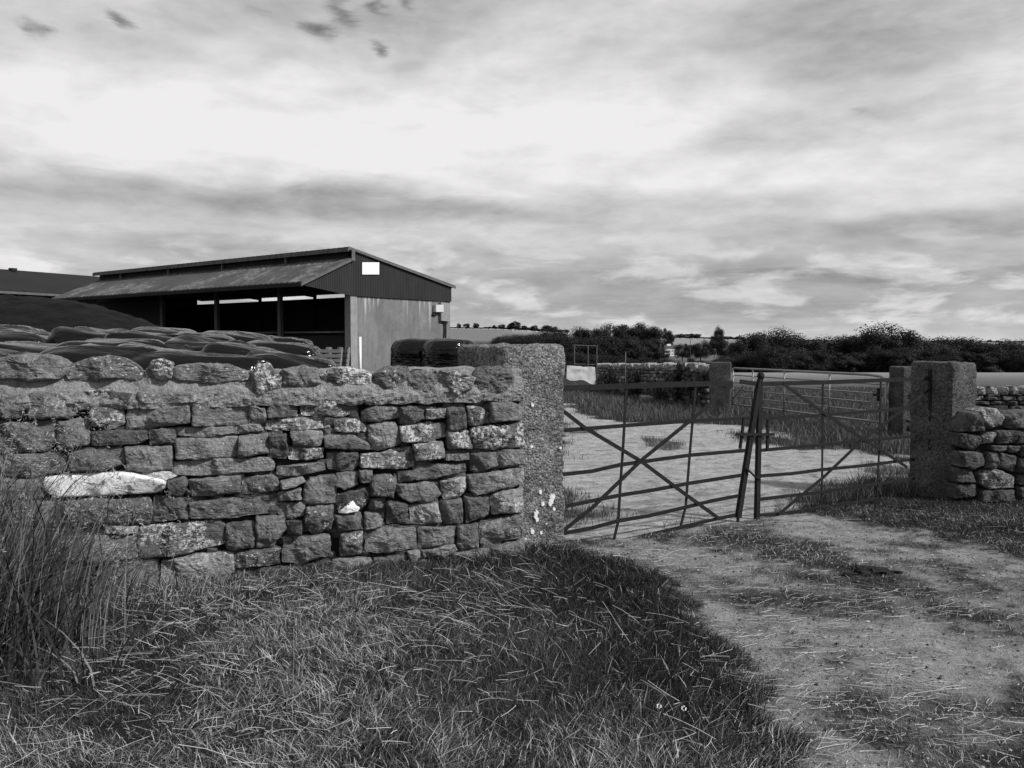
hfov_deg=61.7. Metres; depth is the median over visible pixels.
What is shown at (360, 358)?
marker pole
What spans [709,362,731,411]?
gate pier
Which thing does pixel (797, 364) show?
hedge bush
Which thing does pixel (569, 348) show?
tree
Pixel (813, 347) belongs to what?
tree
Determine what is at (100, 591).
grass stalks
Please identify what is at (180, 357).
wrapped bale
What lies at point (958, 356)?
hedge bush
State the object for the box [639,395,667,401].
stone slab
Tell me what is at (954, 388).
gate pier
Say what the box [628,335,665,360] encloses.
tree
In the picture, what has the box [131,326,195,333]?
wrapped bale
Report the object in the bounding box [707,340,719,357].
tree
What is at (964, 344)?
tree
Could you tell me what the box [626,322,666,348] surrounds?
tree
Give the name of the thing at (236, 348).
wrapped bale
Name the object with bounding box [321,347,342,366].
pallet
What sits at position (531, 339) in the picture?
tree
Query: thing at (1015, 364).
hedge bush
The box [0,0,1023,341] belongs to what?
sky
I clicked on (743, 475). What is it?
field gate
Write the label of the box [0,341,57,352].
wrapped bale
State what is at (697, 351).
tree
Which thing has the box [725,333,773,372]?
tree
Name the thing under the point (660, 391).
ivy
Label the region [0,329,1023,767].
ground
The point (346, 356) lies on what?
pallet
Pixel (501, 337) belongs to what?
thicket bush
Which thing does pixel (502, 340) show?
tree
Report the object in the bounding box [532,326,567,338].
tree
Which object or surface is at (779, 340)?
tree
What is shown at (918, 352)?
hedge bush
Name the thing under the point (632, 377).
ivy
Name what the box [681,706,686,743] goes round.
clover flower
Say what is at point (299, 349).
wrapped bale
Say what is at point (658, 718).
clover flower
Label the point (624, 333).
tree
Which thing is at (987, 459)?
dry stone wall
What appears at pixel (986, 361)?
hedge bush
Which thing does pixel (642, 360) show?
bush
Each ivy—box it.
[598,369,618,391]
[626,369,640,395]
[645,372,670,400]
[666,360,692,401]
[683,368,708,406]
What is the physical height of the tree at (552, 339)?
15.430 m
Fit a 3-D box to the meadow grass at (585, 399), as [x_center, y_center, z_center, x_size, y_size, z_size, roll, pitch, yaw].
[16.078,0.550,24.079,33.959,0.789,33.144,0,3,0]
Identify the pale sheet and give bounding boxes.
[566,366,595,383]
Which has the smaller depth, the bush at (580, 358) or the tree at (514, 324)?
the bush at (580, 358)
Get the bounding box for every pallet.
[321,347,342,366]
[329,347,350,366]
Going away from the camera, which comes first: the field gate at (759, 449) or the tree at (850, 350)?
the field gate at (759, 449)
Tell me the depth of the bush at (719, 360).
59.88 m
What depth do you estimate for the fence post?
27.99 m
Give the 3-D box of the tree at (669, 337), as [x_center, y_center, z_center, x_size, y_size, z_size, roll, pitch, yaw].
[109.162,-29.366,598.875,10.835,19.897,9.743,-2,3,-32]
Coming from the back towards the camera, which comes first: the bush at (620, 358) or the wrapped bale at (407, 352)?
the bush at (620, 358)
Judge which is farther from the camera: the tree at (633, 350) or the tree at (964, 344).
the tree at (633, 350)
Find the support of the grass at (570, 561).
on the ground at (708, 437)
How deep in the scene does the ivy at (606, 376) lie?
33.33 m
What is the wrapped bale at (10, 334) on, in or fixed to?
on the ground at (708, 437)
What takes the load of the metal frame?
on the ground at (708, 437)
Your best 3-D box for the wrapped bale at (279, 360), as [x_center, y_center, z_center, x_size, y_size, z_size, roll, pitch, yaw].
[-2.450,0.273,9.218,1.209,1.283,1.345,-1,3,-12]
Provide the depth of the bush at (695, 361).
59.50 m
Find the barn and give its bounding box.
[53,246,455,370]
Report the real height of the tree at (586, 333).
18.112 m
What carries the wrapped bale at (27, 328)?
on the ground at (708, 437)
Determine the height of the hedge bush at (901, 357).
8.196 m
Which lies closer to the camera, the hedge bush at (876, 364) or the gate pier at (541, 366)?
the gate pier at (541, 366)
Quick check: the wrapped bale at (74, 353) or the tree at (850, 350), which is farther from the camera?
the tree at (850, 350)
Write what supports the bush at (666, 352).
on the ground at (708, 437)
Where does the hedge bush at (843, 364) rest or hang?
on the ground at (708, 437)
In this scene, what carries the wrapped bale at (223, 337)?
on the ground at (708, 437)
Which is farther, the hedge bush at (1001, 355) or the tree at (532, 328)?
the tree at (532, 328)
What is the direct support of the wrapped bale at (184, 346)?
on the ground at (708, 437)
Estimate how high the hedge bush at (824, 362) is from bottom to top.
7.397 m
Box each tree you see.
[490,336,513,343]
[504,334,535,344]
[509,321,520,330]
[521,332,557,344]
[530,325,537,331]
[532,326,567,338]
[536,333,583,345]
[553,326,584,344]
[557,336,610,363]
[571,328,610,339]
[578,333,622,356]
[590,322,621,343]
[598,336,650,359]
[613,324,650,348]
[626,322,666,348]
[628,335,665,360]
[662,329,675,346]
[675,333,684,337]
[684,333,695,338]
[688,340,711,359]
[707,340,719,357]
[710,325,724,355]
[715,340,732,356]
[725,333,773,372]
[745,325,809,372]
[783,332,844,363]
[805,334,865,370]
[839,332,891,371]
[843,321,932,356]
[917,336,959,354]
[925,335,992,362]
[957,339,1017,369]
[990,338,1023,354]
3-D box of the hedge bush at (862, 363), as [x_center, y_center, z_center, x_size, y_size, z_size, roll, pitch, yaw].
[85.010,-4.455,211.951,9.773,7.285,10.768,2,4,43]
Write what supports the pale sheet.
on the ground at (708, 437)
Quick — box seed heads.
[0,394,193,583]
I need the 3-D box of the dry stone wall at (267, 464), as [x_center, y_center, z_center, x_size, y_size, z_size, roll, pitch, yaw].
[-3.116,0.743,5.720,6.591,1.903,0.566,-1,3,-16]
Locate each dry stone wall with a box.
[0,353,525,588]
[597,362,708,408]
[904,385,1023,434]
[942,406,1023,501]
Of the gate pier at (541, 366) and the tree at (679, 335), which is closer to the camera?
the gate pier at (541, 366)
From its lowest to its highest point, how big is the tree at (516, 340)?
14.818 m
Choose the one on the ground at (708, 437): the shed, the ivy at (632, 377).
the shed
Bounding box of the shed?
[0,268,98,304]
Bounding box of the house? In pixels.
[664,344,675,355]
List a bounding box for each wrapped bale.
[0,324,49,333]
[0,327,55,343]
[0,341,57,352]
[0,349,29,357]
[39,343,163,362]
[48,326,129,343]
[56,338,163,346]
[104,330,172,342]
[118,342,196,350]
[130,348,268,370]
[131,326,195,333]
[164,334,255,350]
[166,331,234,340]
[201,342,277,353]
[202,330,275,341]
[245,350,336,368]
[247,340,322,356]
[269,335,313,344]
[390,338,430,366]
[421,338,475,367]
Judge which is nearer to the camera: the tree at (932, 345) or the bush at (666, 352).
the tree at (932, 345)
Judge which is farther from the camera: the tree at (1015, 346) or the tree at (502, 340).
the tree at (502, 340)
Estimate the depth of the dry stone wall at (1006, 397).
15.41 m
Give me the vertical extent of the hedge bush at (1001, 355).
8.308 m
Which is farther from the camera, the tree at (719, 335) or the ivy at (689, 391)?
the tree at (719, 335)
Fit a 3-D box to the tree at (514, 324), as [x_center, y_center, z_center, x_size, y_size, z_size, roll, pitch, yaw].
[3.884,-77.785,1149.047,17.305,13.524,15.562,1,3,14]
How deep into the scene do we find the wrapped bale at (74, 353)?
8.30 m
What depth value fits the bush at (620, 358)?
74.65 m
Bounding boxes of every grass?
[0,483,1023,767]
[562,383,916,532]
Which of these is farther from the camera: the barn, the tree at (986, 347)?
the tree at (986, 347)
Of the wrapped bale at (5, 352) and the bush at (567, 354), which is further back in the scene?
the bush at (567, 354)
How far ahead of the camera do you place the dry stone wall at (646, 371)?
27.87 m
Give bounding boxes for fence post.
[625,352,625,382]
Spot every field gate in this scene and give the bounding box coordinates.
[563,381,762,539]
[735,370,931,519]
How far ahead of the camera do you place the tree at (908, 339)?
226.95 m
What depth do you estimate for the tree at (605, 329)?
391.73 m
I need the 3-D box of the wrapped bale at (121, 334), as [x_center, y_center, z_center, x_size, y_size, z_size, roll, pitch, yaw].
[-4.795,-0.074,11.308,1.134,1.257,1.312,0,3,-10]
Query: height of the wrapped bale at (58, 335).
1.235 m
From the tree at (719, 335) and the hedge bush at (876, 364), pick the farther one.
the tree at (719, 335)
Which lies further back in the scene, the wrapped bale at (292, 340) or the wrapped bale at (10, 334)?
the wrapped bale at (292, 340)
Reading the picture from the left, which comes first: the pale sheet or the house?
the pale sheet
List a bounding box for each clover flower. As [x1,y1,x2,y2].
[657,704,660,738]
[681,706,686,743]
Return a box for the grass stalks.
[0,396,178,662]
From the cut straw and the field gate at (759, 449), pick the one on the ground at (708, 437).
the cut straw
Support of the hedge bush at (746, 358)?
on the ground at (708, 437)
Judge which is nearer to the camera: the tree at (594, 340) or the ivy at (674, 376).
the ivy at (674, 376)
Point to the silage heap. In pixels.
(47, 314)
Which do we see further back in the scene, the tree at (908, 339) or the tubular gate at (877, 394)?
the tree at (908, 339)
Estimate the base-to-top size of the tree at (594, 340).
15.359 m
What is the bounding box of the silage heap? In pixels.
[0,294,160,332]
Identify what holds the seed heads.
attached to the grass stalks
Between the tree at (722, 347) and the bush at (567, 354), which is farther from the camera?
the tree at (722, 347)
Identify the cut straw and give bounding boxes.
[0,504,1023,767]
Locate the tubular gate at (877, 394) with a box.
[731,367,888,423]
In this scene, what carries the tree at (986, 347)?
on the ground at (708, 437)
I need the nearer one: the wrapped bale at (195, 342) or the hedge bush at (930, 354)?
the wrapped bale at (195, 342)
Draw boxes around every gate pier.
[457,342,565,549]
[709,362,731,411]
[888,366,910,435]
[908,360,976,499]
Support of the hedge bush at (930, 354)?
on the ground at (708, 437)
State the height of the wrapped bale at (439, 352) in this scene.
1.350 m
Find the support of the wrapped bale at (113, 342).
on the ground at (708, 437)
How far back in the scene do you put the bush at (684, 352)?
452.36 m
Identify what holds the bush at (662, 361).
on the ground at (708, 437)
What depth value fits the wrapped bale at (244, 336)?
13.17 m
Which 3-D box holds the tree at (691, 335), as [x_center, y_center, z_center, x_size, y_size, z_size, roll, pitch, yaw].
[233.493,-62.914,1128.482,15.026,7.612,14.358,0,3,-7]
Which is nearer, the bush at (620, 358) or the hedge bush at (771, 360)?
the bush at (620, 358)
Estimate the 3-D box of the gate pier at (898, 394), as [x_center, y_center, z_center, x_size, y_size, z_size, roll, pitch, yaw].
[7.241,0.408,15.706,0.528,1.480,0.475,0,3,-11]
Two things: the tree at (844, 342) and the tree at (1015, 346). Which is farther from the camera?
the tree at (1015, 346)
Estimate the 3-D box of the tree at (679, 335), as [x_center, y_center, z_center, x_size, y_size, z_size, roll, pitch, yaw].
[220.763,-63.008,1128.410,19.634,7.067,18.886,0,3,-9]
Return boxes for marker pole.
[359,337,361,368]
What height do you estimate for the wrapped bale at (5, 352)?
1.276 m
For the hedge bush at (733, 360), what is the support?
on the ground at (708, 437)
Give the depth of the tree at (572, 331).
396.26 m
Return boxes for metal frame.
[574,345,597,391]
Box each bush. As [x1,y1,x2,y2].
[489,334,514,343]
[564,350,586,371]
[565,351,612,372]
[595,354,632,362]
[622,357,656,362]
[654,357,675,363]
[660,349,670,359]
[672,344,692,359]
[687,358,708,363]
[707,358,723,363]
[712,352,747,372]
[732,350,767,372]
[748,342,790,372]
[779,352,818,372]
[792,349,833,370]
[819,352,858,371]
[836,352,879,372]
[860,344,905,372]
[874,347,919,372]
[903,347,932,365]
[914,345,956,360]
[933,350,979,370]
[961,353,999,372]
[985,348,1023,372]
[1002,348,1023,372]

